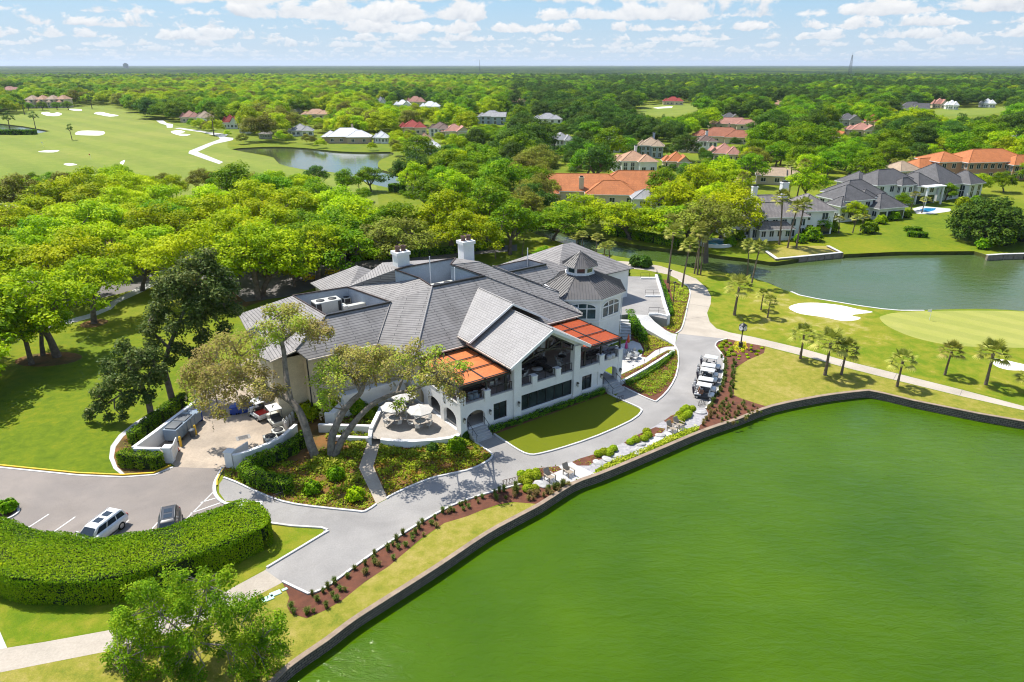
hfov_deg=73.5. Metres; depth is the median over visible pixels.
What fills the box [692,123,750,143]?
house
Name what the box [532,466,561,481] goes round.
mulch bed
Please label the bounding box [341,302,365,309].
roof duct
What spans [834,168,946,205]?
house
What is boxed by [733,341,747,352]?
flower bed
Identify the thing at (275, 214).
oak tree
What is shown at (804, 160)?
palm tree
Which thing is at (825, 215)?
window
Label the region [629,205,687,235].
oak tree
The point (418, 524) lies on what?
grass tuft
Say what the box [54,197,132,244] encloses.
oak tree
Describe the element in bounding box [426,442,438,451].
garden shrub
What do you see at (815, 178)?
oak tree
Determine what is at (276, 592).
valve box
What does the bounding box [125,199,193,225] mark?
oak tree
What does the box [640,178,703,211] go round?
oak tree
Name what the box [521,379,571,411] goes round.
window
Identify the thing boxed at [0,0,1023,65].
sky
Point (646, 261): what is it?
garden shrub
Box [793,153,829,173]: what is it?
oak tree
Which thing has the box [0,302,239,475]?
park lawn
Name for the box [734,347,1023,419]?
dry lawn
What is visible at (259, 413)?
utility cart
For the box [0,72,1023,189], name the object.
woods
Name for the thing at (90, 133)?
bunker
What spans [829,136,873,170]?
oak tree
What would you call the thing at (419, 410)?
patio umbrella
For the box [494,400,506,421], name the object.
window
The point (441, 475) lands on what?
kerb
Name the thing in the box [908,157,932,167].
house
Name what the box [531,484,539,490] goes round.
ball shrub
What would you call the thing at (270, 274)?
oak tree
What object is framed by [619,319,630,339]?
turret steps
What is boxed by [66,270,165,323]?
park path
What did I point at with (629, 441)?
ball shrub
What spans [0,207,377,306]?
grove floor
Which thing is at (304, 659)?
sea wall
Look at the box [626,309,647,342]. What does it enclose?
hedge
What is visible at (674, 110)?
fairway
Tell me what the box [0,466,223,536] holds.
parking
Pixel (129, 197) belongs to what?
oak tree
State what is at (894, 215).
garden shrub
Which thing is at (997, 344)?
palm tree
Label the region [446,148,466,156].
oak tree
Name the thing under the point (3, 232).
oak tree
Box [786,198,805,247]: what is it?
palm tree
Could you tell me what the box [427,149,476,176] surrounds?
oak tree
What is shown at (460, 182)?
oak tree
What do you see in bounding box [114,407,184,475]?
bed mulch
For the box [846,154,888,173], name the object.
oak tree
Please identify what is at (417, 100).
house
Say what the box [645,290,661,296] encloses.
plaza wall
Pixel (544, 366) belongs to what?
sofa
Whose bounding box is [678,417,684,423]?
ball shrub
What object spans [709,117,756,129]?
house
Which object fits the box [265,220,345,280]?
oak tree
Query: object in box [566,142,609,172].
oak tree
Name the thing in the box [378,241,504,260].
hedge
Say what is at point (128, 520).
parking lines
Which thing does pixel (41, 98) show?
house
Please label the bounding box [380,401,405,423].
patio umbrella
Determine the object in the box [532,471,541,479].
ball shrub
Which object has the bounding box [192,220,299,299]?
oak tree
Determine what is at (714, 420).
mulch bed
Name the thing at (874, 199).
house
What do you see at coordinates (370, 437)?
garden wall
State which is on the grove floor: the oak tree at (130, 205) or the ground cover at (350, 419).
the oak tree at (130, 205)
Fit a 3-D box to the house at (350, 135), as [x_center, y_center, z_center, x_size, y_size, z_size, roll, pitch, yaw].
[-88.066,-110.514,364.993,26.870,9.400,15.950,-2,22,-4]
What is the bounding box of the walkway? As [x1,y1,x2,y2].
[109,416,144,473]
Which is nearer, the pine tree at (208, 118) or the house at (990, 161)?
the house at (990, 161)
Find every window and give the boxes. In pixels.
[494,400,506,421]
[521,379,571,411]
[572,303,596,319]
[582,374,591,391]
[601,298,619,318]
[609,197,614,202]
[752,229,756,237]
[785,230,790,236]
[799,218,805,225]
[818,224,829,233]
[821,212,828,219]
[916,196,924,203]
[926,195,933,202]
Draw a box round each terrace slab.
[545,462,593,482]
[636,426,687,445]
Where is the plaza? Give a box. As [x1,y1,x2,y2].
[620,276,666,327]
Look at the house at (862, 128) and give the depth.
400.28 m
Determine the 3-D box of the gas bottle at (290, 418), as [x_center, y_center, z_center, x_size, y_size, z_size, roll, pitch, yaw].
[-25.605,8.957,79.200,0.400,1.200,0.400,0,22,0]
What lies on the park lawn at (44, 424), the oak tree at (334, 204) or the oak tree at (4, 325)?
the oak tree at (4, 325)
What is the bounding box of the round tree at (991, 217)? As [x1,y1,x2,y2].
[944,196,1023,245]
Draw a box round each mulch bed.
[283,484,566,617]
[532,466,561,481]
[573,451,614,465]
[624,427,664,443]
[664,411,692,423]
[698,339,764,429]
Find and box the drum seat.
[606,354,611,359]
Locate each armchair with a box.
[468,392,474,399]
[472,390,479,397]
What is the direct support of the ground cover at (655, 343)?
on the bed soil at (636, 340)
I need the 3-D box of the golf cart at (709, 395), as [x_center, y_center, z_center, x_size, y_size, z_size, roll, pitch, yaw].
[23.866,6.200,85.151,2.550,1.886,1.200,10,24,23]
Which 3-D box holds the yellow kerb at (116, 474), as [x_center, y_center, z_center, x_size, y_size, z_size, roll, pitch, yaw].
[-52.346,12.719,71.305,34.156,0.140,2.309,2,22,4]
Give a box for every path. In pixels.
[0,570,281,671]
[0,633,6,648]
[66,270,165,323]
[157,120,172,127]
[176,128,232,163]
[359,438,386,503]
[619,261,1023,409]
[632,314,676,344]
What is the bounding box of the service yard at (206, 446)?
[158,359,298,468]
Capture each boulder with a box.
[533,480,546,487]
[593,459,602,466]
[602,456,611,461]
[611,453,621,457]
[655,433,665,436]
[693,410,706,413]
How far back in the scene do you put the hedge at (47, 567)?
55.03 m
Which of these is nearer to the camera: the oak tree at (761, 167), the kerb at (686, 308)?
the kerb at (686, 308)
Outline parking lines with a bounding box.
[29,492,218,534]
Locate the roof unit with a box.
[311,296,341,313]
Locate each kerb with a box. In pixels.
[0,464,170,475]
[3,507,19,519]
[212,467,244,505]
[223,476,376,512]
[229,501,328,567]
[281,483,522,594]
[386,442,492,498]
[493,393,642,454]
[623,341,678,401]
[676,280,690,333]
[705,338,726,408]
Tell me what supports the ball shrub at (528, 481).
on the mulch bed at (356, 579)
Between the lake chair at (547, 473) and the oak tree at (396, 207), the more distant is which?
the oak tree at (396, 207)
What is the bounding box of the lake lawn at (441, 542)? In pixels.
[0,502,534,681]
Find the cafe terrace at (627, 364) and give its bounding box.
[621,341,675,373]
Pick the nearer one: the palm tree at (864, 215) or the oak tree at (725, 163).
the palm tree at (864, 215)
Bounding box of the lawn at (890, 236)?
[703,203,1023,261]
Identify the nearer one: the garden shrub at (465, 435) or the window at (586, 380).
the garden shrub at (465, 435)
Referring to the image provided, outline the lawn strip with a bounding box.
[0,525,323,647]
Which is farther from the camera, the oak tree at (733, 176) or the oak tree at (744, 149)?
the oak tree at (744, 149)
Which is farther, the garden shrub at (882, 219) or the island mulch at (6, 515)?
the garden shrub at (882, 219)
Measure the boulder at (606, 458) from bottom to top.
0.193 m
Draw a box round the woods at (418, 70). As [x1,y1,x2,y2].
[0,66,1023,76]
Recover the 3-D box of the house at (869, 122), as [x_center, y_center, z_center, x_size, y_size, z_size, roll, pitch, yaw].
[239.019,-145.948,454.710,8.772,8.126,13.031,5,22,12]
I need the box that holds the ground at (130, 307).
[0,97,1023,663]
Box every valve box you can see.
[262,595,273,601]
[269,589,280,595]
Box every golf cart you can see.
[693,381,714,400]
[696,376,715,392]
[697,367,717,384]
[699,362,718,377]
[703,354,720,371]
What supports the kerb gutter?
on the parking
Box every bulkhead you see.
[764,245,842,261]
[985,253,1023,260]
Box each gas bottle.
[284,420,287,430]
[288,414,291,423]
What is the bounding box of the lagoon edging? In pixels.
[790,291,924,310]
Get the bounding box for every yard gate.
[170,437,178,461]
[236,441,248,452]
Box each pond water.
[0,124,47,132]
[235,148,413,188]
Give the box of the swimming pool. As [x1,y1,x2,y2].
[920,208,935,211]
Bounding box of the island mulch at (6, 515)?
[0,511,13,517]
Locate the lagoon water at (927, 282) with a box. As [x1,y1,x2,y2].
[525,228,1023,310]
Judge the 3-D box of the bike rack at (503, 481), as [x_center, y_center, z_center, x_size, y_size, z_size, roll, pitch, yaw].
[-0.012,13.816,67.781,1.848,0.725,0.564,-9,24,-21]
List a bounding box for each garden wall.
[131,397,205,448]
[133,447,161,453]
[232,424,297,469]
[318,423,369,433]
[324,402,342,423]
[336,435,367,441]
[368,429,372,444]
[369,406,381,431]
[380,434,459,447]
[621,350,674,384]
[698,238,731,247]
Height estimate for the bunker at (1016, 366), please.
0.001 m
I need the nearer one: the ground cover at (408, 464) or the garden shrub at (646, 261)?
the ground cover at (408, 464)
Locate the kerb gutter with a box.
[0,466,173,477]
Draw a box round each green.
[496,394,639,453]
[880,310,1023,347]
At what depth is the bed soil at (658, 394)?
88.77 m
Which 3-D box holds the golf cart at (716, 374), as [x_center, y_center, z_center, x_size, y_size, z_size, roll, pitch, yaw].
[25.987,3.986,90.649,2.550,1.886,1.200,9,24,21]
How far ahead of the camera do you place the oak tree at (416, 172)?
213.46 m
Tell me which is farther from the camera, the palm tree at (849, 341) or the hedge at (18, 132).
the hedge at (18, 132)
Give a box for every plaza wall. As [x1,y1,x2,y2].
[640,273,655,278]
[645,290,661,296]
[648,307,668,325]
[655,271,669,325]
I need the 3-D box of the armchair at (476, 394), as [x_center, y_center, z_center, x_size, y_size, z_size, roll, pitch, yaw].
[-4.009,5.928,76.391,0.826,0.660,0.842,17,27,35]
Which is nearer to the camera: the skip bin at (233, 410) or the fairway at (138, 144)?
the skip bin at (233, 410)
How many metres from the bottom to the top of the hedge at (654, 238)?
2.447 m
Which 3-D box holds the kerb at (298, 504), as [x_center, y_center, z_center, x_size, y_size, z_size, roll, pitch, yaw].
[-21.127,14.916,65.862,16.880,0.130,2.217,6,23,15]
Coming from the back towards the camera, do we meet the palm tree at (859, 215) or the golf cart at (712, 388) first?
the palm tree at (859, 215)
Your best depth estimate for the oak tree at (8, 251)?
117.92 m
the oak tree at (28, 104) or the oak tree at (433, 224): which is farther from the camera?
the oak tree at (28, 104)
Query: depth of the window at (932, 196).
205.64 m
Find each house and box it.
[5,86,16,90]
[24,95,36,107]
[35,95,47,107]
[46,95,57,107]
[56,95,73,107]
[179,110,196,122]
[195,111,213,120]
[222,114,238,128]
[258,131,272,138]
[287,124,313,136]
[291,108,302,113]
[300,109,326,118]
[321,123,372,143]
[372,131,388,143]
[377,96,385,102]
[393,99,411,105]
[399,119,426,134]
[406,96,425,104]
[420,101,440,108]
[424,140,440,153]
[427,122,447,136]
[440,123,468,137]
[476,110,506,124]
[535,113,562,123]
[543,170,674,205]
[550,132,572,149]
[610,145,658,171]
[629,189,665,208]
[637,132,664,157]
[660,151,691,169]
[662,96,682,104]
[676,139,697,152]
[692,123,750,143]
[696,130,718,152]
[707,143,740,160]
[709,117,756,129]
[716,180,837,240]
[721,112,738,116]
[755,167,801,184]
[816,179,908,221]
[831,128,847,138]
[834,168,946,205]
[838,113,861,125]
[844,122,875,135]
[863,114,878,126]
[886,160,919,173]
[899,101,929,111]
[906,162,986,200]
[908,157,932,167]
[914,148,1023,179]
[930,98,946,107]
[944,100,959,109]
[978,98,996,107]
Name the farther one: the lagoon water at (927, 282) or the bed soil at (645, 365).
the lagoon water at (927, 282)
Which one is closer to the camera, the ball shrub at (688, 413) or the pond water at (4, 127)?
the ball shrub at (688, 413)
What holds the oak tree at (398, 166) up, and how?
on the ground at (130, 307)
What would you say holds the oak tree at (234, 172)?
on the grove floor
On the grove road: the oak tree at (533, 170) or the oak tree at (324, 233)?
the oak tree at (324, 233)
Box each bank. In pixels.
[1,124,46,130]
[233,147,419,183]
[533,226,985,265]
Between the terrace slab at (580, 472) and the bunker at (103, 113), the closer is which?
the terrace slab at (580, 472)
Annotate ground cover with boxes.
[224,440,374,508]
[307,439,365,481]
[324,430,367,437]
[343,404,379,423]
[374,438,490,494]
[378,439,484,459]
[576,424,699,479]
[623,349,669,375]
[629,353,677,394]
[635,361,674,391]
[642,335,672,355]
[664,301,686,331]
[670,281,688,301]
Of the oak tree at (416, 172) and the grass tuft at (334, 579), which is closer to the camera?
the grass tuft at (334, 579)
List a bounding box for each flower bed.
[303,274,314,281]
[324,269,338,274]
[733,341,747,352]
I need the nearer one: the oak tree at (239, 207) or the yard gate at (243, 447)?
the yard gate at (243, 447)
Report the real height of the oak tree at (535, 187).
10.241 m
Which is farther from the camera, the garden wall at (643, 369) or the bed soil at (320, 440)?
the garden wall at (643, 369)
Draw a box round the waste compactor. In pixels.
[163,410,201,441]
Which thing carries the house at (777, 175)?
on the ground at (130, 307)
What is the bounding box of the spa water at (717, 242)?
[701,240,723,244]
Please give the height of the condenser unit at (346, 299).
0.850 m
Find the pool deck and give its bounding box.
[913,206,950,213]
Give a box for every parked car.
[76,507,127,537]
[157,504,182,527]
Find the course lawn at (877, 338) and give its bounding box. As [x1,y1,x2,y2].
[682,270,1023,403]
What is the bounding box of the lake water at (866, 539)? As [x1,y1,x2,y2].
[287,397,1023,681]
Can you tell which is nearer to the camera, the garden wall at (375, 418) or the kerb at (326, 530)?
the kerb at (326, 530)
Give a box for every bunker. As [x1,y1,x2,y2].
[39,150,58,151]
[41,112,60,115]
[75,131,104,134]
[94,112,118,115]
[171,130,189,135]
[789,303,871,320]
[993,358,1023,370]
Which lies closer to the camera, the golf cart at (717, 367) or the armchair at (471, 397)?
the armchair at (471, 397)
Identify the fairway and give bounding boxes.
[0,105,378,204]
[636,104,696,115]
[934,107,1007,115]
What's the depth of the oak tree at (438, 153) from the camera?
234.27 m
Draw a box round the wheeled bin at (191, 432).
[188,428,195,437]
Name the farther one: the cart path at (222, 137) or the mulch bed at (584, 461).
the cart path at (222, 137)
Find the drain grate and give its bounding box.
[236,434,250,440]
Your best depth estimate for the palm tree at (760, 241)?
125.64 m
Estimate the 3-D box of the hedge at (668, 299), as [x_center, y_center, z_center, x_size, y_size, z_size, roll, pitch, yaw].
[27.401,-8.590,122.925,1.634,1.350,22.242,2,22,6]
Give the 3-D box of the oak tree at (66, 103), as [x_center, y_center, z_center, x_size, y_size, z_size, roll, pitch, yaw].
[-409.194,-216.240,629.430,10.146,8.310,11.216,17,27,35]
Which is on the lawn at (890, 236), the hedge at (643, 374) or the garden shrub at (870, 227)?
the garden shrub at (870, 227)
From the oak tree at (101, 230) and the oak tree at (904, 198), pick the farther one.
the oak tree at (904, 198)
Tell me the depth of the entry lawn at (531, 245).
155.82 m
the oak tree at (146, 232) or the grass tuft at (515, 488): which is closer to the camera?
the grass tuft at (515, 488)
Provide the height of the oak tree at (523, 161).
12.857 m
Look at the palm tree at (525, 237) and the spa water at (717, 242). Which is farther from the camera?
the spa water at (717, 242)
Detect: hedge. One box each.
[0,129,37,134]
[0,498,273,606]
[115,447,165,469]
[126,392,188,444]
[236,460,293,493]
[240,430,306,469]
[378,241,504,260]
[388,183,406,191]
[489,387,605,432]
[608,226,694,247]
[625,350,675,385]
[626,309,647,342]
[658,273,673,316]
[903,226,922,231]
[906,230,928,237]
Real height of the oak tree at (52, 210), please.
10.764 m
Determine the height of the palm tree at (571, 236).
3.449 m
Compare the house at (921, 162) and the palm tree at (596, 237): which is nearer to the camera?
the palm tree at (596, 237)
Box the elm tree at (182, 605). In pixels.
[97,562,293,681]
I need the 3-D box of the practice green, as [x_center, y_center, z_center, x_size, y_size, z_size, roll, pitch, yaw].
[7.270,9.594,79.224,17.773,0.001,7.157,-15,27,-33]
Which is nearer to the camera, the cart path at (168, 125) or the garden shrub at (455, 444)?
the garden shrub at (455, 444)
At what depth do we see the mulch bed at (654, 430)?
77.61 m
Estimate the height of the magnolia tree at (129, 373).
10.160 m
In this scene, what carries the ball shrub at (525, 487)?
on the mulch bed at (356, 579)
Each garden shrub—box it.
[0,497,18,515]
[294,399,320,422]
[301,478,322,494]
[317,398,334,415]
[326,465,345,481]
[344,485,365,501]
[349,398,367,414]
[363,407,377,418]
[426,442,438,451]
[447,435,467,451]
[462,431,468,438]
[628,254,640,266]
[637,255,652,267]
[723,236,736,245]
[731,229,745,240]
[793,233,807,242]
[801,225,824,241]
[831,221,840,232]
[860,220,879,233]
[875,214,888,223]
[888,211,901,220]
[903,209,912,217]
[955,196,972,206]
[970,195,981,203]
[974,237,992,249]
[990,234,1016,245]
[1016,226,1023,241]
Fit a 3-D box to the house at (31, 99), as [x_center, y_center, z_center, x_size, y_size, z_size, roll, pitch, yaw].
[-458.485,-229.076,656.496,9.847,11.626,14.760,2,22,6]
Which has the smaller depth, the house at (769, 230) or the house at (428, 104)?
the house at (769, 230)
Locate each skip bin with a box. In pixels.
[229,404,236,414]
[234,402,252,414]
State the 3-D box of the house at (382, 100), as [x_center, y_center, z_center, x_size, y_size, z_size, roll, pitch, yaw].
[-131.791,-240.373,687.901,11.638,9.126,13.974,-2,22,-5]
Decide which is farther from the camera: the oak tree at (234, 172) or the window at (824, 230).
the oak tree at (234, 172)
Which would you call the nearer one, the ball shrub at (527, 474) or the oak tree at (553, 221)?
the ball shrub at (527, 474)
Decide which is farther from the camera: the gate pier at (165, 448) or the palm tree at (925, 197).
the palm tree at (925, 197)
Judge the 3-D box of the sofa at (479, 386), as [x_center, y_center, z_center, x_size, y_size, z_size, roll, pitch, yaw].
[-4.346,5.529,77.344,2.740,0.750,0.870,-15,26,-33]
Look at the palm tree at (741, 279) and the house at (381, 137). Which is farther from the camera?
the house at (381, 137)
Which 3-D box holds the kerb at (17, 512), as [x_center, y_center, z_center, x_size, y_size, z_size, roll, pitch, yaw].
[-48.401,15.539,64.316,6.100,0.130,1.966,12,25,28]
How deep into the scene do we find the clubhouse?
84.59 m
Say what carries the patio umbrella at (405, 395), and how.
on the patio
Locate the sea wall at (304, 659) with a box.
[267,389,1023,681]
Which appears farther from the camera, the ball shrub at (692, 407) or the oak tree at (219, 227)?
the oak tree at (219, 227)
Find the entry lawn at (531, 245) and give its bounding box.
[313,233,557,265]
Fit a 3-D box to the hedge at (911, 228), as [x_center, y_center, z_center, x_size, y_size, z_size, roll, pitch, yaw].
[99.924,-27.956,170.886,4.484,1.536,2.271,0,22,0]
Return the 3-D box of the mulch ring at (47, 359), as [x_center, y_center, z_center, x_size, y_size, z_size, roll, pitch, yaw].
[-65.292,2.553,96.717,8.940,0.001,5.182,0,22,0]
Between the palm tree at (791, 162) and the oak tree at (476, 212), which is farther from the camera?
the palm tree at (791, 162)
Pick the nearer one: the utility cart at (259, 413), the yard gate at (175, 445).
the yard gate at (175, 445)
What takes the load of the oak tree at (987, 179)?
on the ground at (130, 307)
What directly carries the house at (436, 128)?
on the ground at (130, 307)
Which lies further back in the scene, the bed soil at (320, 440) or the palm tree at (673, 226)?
the palm tree at (673, 226)
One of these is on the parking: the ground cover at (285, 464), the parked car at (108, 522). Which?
the parked car at (108, 522)
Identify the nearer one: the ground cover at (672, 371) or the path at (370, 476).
the path at (370, 476)
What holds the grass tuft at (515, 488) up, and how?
on the mulch bed at (356, 579)
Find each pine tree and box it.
[1,111,15,129]
[18,99,25,113]
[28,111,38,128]
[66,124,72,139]
[86,93,92,108]
[204,111,218,135]
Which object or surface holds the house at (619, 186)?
on the ground at (130, 307)
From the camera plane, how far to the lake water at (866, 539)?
57.02 m
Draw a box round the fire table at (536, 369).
[531,366,542,372]
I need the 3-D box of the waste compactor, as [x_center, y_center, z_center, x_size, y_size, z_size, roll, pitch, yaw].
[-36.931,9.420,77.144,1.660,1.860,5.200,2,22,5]
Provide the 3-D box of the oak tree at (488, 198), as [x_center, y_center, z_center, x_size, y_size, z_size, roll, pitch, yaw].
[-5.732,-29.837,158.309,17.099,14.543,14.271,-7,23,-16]
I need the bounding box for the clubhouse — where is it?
[239,234,633,442]
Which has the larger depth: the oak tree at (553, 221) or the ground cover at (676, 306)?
the oak tree at (553, 221)
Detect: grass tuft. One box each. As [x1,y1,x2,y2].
[285,600,293,609]
[314,594,319,601]
[323,600,327,608]
[324,580,331,589]
[331,576,336,584]
[384,542,390,550]
[392,533,399,541]
[415,521,421,528]
[511,484,518,493]
[560,479,566,487]
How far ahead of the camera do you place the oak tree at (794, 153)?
255.79 m
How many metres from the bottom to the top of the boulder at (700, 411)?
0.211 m
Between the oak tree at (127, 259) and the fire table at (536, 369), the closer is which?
the fire table at (536, 369)
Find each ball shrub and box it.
[516,470,524,475]
[518,475,526,483]
[522,471,532,478]
[522,478,532,484]
[522,484,531,492]
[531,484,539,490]
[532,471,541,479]
[594,450,601,456]
[599,447,606,455]
[606,448,613,456]
[609,445,617,450]
[626,438,634,444]
[631,435,639,442]
[640,434,648,440]
[642,427,651,432]
[643,431,652,437]
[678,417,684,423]
[679,406,687,411]
[683,410,691,417]
[690,405,695,410]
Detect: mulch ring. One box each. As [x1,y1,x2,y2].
[15,352,81,366]
[80,319,107,327]
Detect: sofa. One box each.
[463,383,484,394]
[522,359,537,369]
[528,355,546,363]
[537,361,552,372]
[586,348,603,359]
[592,344,607,349]
[598,346,613,354]
[607,345,617,352]
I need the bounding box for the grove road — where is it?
[1,245,516,305]
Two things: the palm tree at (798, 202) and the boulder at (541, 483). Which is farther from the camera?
the palm tree at (798, 202)
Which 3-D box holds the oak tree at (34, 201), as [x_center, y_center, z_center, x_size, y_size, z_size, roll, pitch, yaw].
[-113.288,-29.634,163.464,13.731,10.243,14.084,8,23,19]
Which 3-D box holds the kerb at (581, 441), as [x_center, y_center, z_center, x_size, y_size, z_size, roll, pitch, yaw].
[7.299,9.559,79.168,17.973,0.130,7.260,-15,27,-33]
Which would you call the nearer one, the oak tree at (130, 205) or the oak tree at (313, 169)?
the oak tree at (130, 205)
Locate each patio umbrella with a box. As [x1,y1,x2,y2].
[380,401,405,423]
[391,392,415,402]
[407,404,432,426]
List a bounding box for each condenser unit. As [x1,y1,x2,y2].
[263,432,277,442]
[271,426,284,436]
[342,296,350,303]
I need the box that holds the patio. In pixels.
[372,399,459,439]
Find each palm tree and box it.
[488,244,500,258]
[517,235,530,255]
[567,234,581,243]
[576,230,588,246]
[590,233,604,251]
[596,242,611,255]
[601,240,615,256]
[662,221,683,282]
[678,235,698,286]
[690,220,710,274]
[693,228,709,273]
[693,230,710,274]
[723,273,754,315]
[736,171,748,180]
[740,238,755,275]
[749,238,770,286]
[756,288,769,309]
[762,294,778,317]
[770,188,792,244]
[785,160,798,196]
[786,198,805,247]
[789,322,817,358]
[795,195,812,247]
[796,157,811,195]
[808,326,849,375]
[832,336,863,374]
[833,216,845,232]
[848,214,864,232]
[859,214,870,230]
[882,347,919,386]
[910,191,920,209]
[919,196,931,212]
[936,339,965,375]
[972,336,1012,384]
[1013,370,1023,382]
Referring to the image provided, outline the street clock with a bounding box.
[738,322,746,348]
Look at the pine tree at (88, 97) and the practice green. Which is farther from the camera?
the pine tree at (88, 97)
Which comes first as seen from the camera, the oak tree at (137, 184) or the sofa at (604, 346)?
the sofa at (604, 346)
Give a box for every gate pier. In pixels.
[161,444,175,462]
[222,448,235,467]
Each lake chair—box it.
[543,467,555,482]
[562,462,574,477]
[666,420,677,433]
[673,416,684,428]
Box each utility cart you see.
[248,397,268,421]
[265,402,282,428]
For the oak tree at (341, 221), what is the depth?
136.64 m
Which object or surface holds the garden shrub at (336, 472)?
on the bed soil at (320, 440)
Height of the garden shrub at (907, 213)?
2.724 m
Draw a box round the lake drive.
[219,334,722,591]
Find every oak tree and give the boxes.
[0,172,41,207]
[0,201,39,236]
[0,227,15,238]
[0,235,24,270]
[0,241,30,290]
[0,262,111,357]
[0,263,9,282]
[0,287,33,337]
[0,304,72,364]
[0,320,9,331]
[0,332,16,375]
[2,299,74,355]
[5,225,133,284]
[7,212,101,277]
[7,214,73,242]
[11,195,61,216]
[15,179,73,209]
[25,102,34,109]
[35,101,47,109]
[35,201,99,236]
[49,165,123,202]
[49,253,134,323]
[50,102,61,109]
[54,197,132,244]
[60,101,72,109]
[60,181,130,221]
[73,220,132,263]
[82,184,155,209]
[84,164,148,188]
[107,201,151,242]
[107,233,179,290]
[109,223,181,275]
[111,172,160,200]
[115,201,196,244]
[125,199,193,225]
[136,184,191,203]
[138,221,250,293]
[164,196,210,224]
[183,183,235,209]
[184,192,243,225]
[185,209,263,276]
[190,203,260,245]
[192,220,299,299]
[202,219,322,296]
[212,160,261,191]
[217,177,292,215]
[231,197,286,222]
[241,172,292,199]
[255,203,303,252]
[265,185,325,218]
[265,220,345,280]
[274,255,317,286]
[278,207,327,224]
[286,176,342,205]
[293,220,349,279]
[297,204,367,252]
[302,165,331,182]
[306,183,365,213]
[311,226,383,270]
[315,196,388,251]
[319,194,377,218]
[334,167,361,194]
[356,166,385,191]
[357,216,439,259]
[362,207,406,250]
[366,199,432,245]
[384,149,433,189]
[396,160,427,189]
[399,176,448,204]
[410,188,480,245]
[423,165,457,187]
[426,207,458,244]
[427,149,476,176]
[427,208,505,250]
[428,148,458,163]
[433,168,474,197]
[445,160,482,193]
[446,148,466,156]
[452,143,505,170]
[461,179,523,241]
[472,203,511,220]
[473,173,509,196]
[477,155,512,179]
[484,200,541,254]
[502,184,546,228]
[504,154,536,181]
[510,149,541,167]
[513,172,560,200]
[513,182,557,210]
[515,165,558,188]
[522,143,558,169]
[528,201,585,240]
[530,159,553,172]
[550,192,614,232]
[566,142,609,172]
[569,142,619,172]
[591,200,658,239]
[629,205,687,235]
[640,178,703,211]
[644,167,677,192]
[648,201,714,239]
[652,181,690,204]
[661,195,752,263]
[674,161,732,189]
[682,179,766,238]
[691,168,723,187]
[693,181,728,201]
[701,154,740,178]
[721,168,754,186]
[722,182,750,196]
[732,152,773,185]
[737,138,771,155]
[738,146,774,174]
[738,147,757,158]
[765,141,796,166]
[766,140,794,164]
[785,145,819,163]
[785,165,833,193]
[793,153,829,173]
[797,141,822,150]
[807,145,837,170]
[815,151,849,177]
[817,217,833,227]
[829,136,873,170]
[838,144,870,173]
[842,200,870,222]
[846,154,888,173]
[872,141,911,163]
[895,191,914,204]
[900,142,933,159]
[913,143,940,153]
[933,135,962,152]
[940,182,959,200]
[975,173,994,187]
[990,170,1018,191]
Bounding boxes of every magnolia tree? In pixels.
[82,336,170,423]
[135,245,245,400]
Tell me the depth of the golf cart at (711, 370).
88.96 m
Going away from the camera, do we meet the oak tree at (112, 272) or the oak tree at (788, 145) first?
the oak tree at (112, 272)
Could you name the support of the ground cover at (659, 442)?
on the lakeside terrace at (690, 422)
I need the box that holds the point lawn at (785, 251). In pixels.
[768,245,834,257]
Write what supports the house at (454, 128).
on the ground at (130, 307)
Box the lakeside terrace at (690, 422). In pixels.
[532,408,707,484]
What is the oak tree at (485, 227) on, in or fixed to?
on the ground at (130, 307)
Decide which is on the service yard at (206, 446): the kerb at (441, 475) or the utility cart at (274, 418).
the utility cart at (274, 418)
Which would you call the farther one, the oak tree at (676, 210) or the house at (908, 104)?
the house at (908, 104)
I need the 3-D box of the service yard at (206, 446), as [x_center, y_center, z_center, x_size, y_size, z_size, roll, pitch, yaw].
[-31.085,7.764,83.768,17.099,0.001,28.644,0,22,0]
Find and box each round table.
[389,414,399,421]
[415,417,425,424]
[558,354,565,361]
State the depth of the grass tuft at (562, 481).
67.20 m
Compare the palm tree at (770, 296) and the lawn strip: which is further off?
the palm tree at (770, 296)
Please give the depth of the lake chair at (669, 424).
77.62 m
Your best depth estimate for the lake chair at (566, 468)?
69.42 m
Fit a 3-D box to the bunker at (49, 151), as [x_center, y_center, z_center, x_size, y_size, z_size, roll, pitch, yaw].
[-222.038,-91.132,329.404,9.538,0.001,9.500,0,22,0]
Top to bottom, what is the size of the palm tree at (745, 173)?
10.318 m
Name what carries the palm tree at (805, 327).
on the dry lawn at (768, 376)
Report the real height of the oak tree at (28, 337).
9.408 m
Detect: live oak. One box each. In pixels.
[175,299,335,457]
[304,337,473,456]
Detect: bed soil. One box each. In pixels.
[223,415,374,509]
[373,441,490,495]
[493,392,606,433]
[621,350,670,378]
[622,350,677,399]
[631,331,673,356]
[662,279,689,332]
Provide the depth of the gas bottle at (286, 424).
77.60 m

